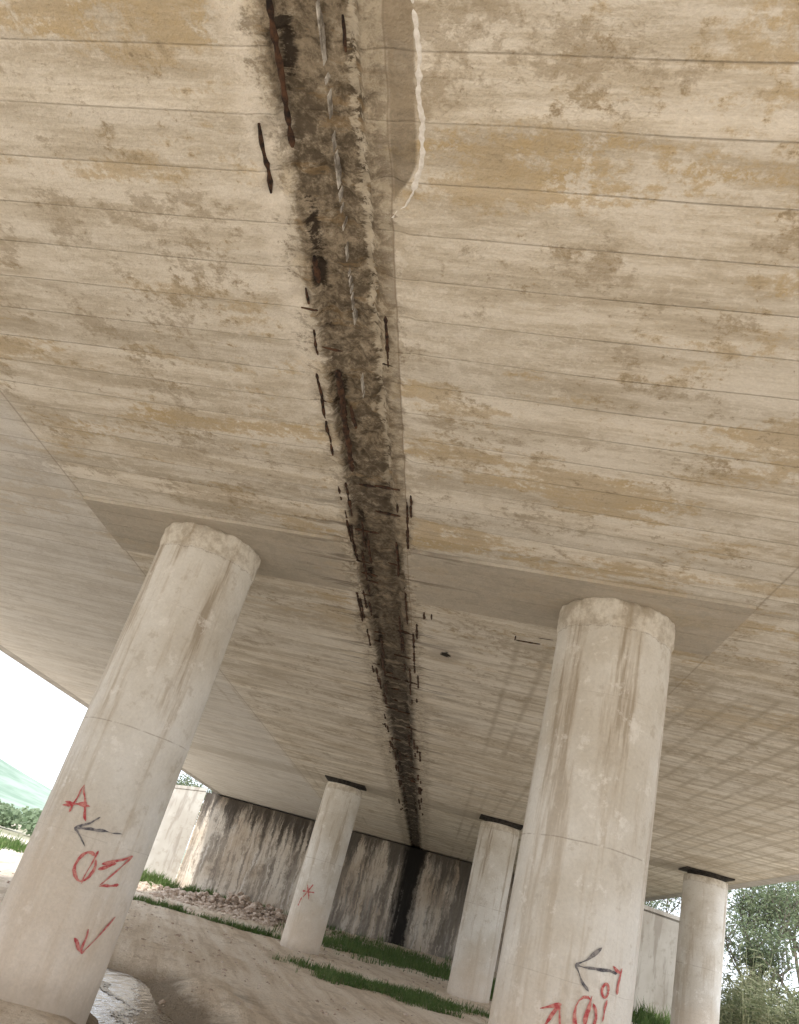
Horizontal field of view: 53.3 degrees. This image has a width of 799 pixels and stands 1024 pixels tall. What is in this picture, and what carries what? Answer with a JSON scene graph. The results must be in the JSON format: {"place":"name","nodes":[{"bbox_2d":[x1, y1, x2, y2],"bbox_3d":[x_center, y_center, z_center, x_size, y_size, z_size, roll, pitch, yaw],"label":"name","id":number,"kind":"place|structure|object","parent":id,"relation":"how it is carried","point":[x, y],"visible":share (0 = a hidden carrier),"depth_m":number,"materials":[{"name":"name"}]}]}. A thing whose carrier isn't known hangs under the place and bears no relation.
{"place":"outdoors","nodes":[
{"label":"outdoors","id":0,"kind":"place"},
{"bbox_2d":[0,759,185,862],"bbox_3d":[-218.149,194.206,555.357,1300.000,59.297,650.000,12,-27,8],"label":"hill","id":1,"kind":"structure","parent":0,"point":[19,789],"depth_m":405.81,"materials":[{"name":"green plant"}]},
{"bbox_2d":[0,824,636,1023],"bbox_3d":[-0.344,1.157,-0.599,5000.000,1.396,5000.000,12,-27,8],"label":"ground","id":2,"kind":"structure","parent":0,"point":[169,977],"depth_m":15.04,"materials":[{"name":"soil"}]},
{"bbox_2d":[0,522,260,1023],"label":"bridge column","id":3,"kind":"structure","parent":2,"relation":"on","point":[124,761],"depth_m":8.27,"materials":[{"name":"concrete"}]},
{"bbox_2d":[74,817,120,845],"bbox_3d":[-3.003,3.194,7.919,0.464,0.293,0.046,23,-27,-12],"label":"painted arrow","id":4,"kind":"object","parent":3,"relation":"attached to","point":[80,826],"visible":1,"depth_m":7.89,"materials":[{"name":"black paint"}]},
{"bbox_2d":[63,785,132,953],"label":"painted marks","id":5,"kind":"object","parent":3,"relation":"attached to","point":[92,853],"visible":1,"depth_m":7.83,"materials":[{"name":"red paint"}]},
{"bbox_2d":[0,0,798,901],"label":"concrete bridge","id":6,"kind":"structure","parent":3,"relation":"on","point":[434,364],"depth_m":5.89,"materials":[{"name":"concrete"}]},
{"bbox_2d":[90,968,174,1023],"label":"puddle water","id":7,"kind":"structure","parent":2,"relation":"on","point":[134,991],"depth_m":10.05,"materials":[{"name":"grey liquid"}]},
{"bbox_2d":[100,981,145,1023],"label":"stream foam","id":8,"kind":"object","parent":7,"relation":"on","point":[116,1013],"visible":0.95,"depth_m":9.60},
{"bbox_2d":[144,785,207,882],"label":"wing wall","id":9,"kind":"structure","parent":2,"relation":"on","point":[171,841],"depth_m":41.33,"materials":[{"name":"concrete"}]},
{"bbox_2d":[176,773,211,823],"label":"olive tree","id":10,"kind":"object","parent":2,"relation":"on","point":[186,782],"visible":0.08,"depth_m":54.45,"materials":[{"name":"green plant"}]},
{"bbox_2d":[0,871,490,1023],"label":"pebbles","id":11,"kind":"object","parent":2,"relation":"on","point":[238,1002],"visible":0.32,"depth_m":17.53,"materials":[{"name":"stone"}]},
{"bbox_2d":[136,880,410,958],"bbox_3d":[-6.896,17.172,34.504,15.447,1.235,11.366,12,-27,8],"label":"rubble pile","id":12,"kind":"object","parent":2,"relation":"on","point":[242,906],"visible":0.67,"depth_m":34.45,"materials":[{"name":"stone"}]},
{"bbox_2d":[280,782,361,954],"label":"bridge column","id":13,"kind":"structure","parent":2,"relation":"on","point":[307,918],"depth_m":24.17,"materials":[{"name":"concrete"}]},
{"bbox_2d":[298,885,313,904],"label":"painted marks","id":14,"kind":"object","parent":13,"relation":"attached to","point":[308,891],"visible":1,"depth_m":23.78,"materials":[{"name":"red paint"}]},
{"bbox_2d":[330,778,360,789],"bbox_3d":[-1.745,8.829,25.751,1.020,0.149,1.020,12,-27,8],"label":"bearing pad","id":15,"kind":"object","parent":13,"relation":"on","point":[344,782],"visible":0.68,"depth_m":25.34,"materials":[{"name":"black rubber"}]},
{"bbox_2d":[325,775,366,790],"bbox_3d":[-1.729,8.777,25.778,1.320,0.050,0.900,12,-27,8],"label":"bearing plate","id":16,"kind":"object","parent":15,"relation":"on","point":[329,778],"visible":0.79,"depth_m":25.45,"materials":[{"name":"black metal"}]},
{"bbox_2d":[0,830,670,1023],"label":"grass","id":17,"kind":"structure","parent":2,"relation":"on","point":[413,996],"depth_m":27.34,"materials":[{"name":"green plant"}]},
{"bbox_2d":[175,791,514,971],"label":"abutment wall","id":18,"kind":"structure","parent":2,"relation":"on","point":[413,897],"depth_m":39.45,"materials":[{"name":"concrete"}]},
{"bbox_2d":[0,799,741,1016],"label":"distant shrubs","id":19,"kind":"object","parent":2,"relation":"on","point":[26,819],"visible":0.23,"depth_m":74.09,"materials":[{"name":"green plant"}]},
{"bbox_2d":[447,821,518,1002],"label":"bridge column","id":20,"kind":"structure","parent":2,"relation":"on","point":[476,949],"depth_m":22.82,"materials":[{"name":"concrete"}]},
{"bbox_2d":[484,818,516,828],"bbox_3d":[3.104,9.557,24.376,1.020,0.149,1.020,12,-27,8],"label":"bearing pad","id":21,"kind":"object","parent":20,"relation":"on","point":[502,821],"visible":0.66,"depth_m":23.96,"materials":[{"name":"black rubber"}]},
{"bbox_2d":[479,814,522,829],"bbox_3d":[3.120,9.506,24.403,1.320,0.050,0.900,12,-27,8],"label":"bearing plate","id":22,"kind":"object","parent":21,"relation":"on","point":[483,817],"visible":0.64,"depth_m":24.09,"materials":[{"name":"black metal"}]},
{"bbox_2d":[488,597,675,1023],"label":"bridge column","id":23,"kind":"structure","parent":2,"relation":"on","point":[579,883],"depth_m":7.36,"materials":[{"name":"concrete"}]},
{"bbox_2d":[540,966,621,1023],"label":"painted marks","id":24,"kind":"object","parent":23,"relation":"attached to","point":[556,1006],"visible":1,"depth_m":6.59,"materials":[{"name":"red paint"}]},
{"bbox_2d":[575,948,616,990],"bbox_3d":[1.668,3.868,6.724,0.391,0.351,0.032,19,-27,-6],"label":"painted arrow","id":25,"kind":"object","parent":23,"relation":"attached to","point":[592,955],"visible":1,"depth_m":6.72,"materials":[{"name":"black paint"}]},
{"bbox_2d":[633,905,679,1017],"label":"wing wall","id":26,"kind":"structure","parent":2,"relation":"on","point":[654,985],"depth_m":34.17,"materials":[{"name":"concrete"}]},
{"bbox_2d":[670,873,727,1023],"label":"bridge column","id":27,"kind":"structure","parent":2,"relation":"on","point":[696,996],"depth_m":21.59,"materials":[{"name":"concrete"}]},
{"bbox_2d":[687,870,724,881],"bbox_3d":[8.803,10.464,22.856,1.020,0.149,1.020,12,-27,8],"label":"bearing pad","id":28,"kind":"object","parent":27,"relation":"on","point":[711,874],"visible":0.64,"depth_m":22.46,"materials":[{"name":"black rubber"}]},
{"bbox_2d":[678,866,734,881],"bbox_3d":[8.819,10.412,22.883,1.320,0.050,0.900,12,-27,8],"label":"bearing plate","id":29,"kind":"object","parent":28,"relation":"on","point":[727,879],"visible":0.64,"depth_m":22.57,"materials":[{"name":"black metal"}]},
{"bbox_2d":[644,889,753,914],"bbox_3d":[14.118,20.475,39.187,6.800,9.259,5.949,12,-27,8],"label":"olive tree","id":30,"kind":"object","parent":2,"relation":"on","point":[653,905],"visible":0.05,"depth_m":39.28,"materials":[{"name":"green plant"}]},
{"bbox_2d":[719,942,798,1023],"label":"giant reed","id":31,"kind":"object","parent":2,"relation":"on","point":[745,998],"visible":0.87,"depth_m":27.53,"materials":[{"name":"green plant"}]},
{"bbox_2d":[723,895,798,1004],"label":"olive tree","id":32,"kind":"object","parent":2,"relation":"on","point":[758,942],"visible":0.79,"depth_m":30.51,"materials":[{"name":"green plant"}]},
{"bbox_2d":[724,880,798,996],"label":"olive tree","id":33,"kind":"object","parent":2,"relation":"on","point":[794,939],"visible":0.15,"depth_m":36.83,"materials":[{"name":"green plant"}]},
{"bbox_2d":[727,881,798,1012],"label":"olive tree","id":34,"kind":"object","parent":2,"relation":"on","point":[774,902],"visible":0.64,"depth_m":34.63,"materials":[{"name":"green plant"}]},
{"bbox_2d":[730,883,798,952],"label":"olive tree","id":35,"kind":"object","parent":2,"relation":"on","point":[797,944],"visible":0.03,"depth_m":39.48,"materials":[{"name":"green plant"}]},
{"bbox_2d":[0,651,798,1012],"label":"sky","id":36,"kind":"structure","parent":0,"point":[40,723],"materials":[{"name":"white"}]}
]}

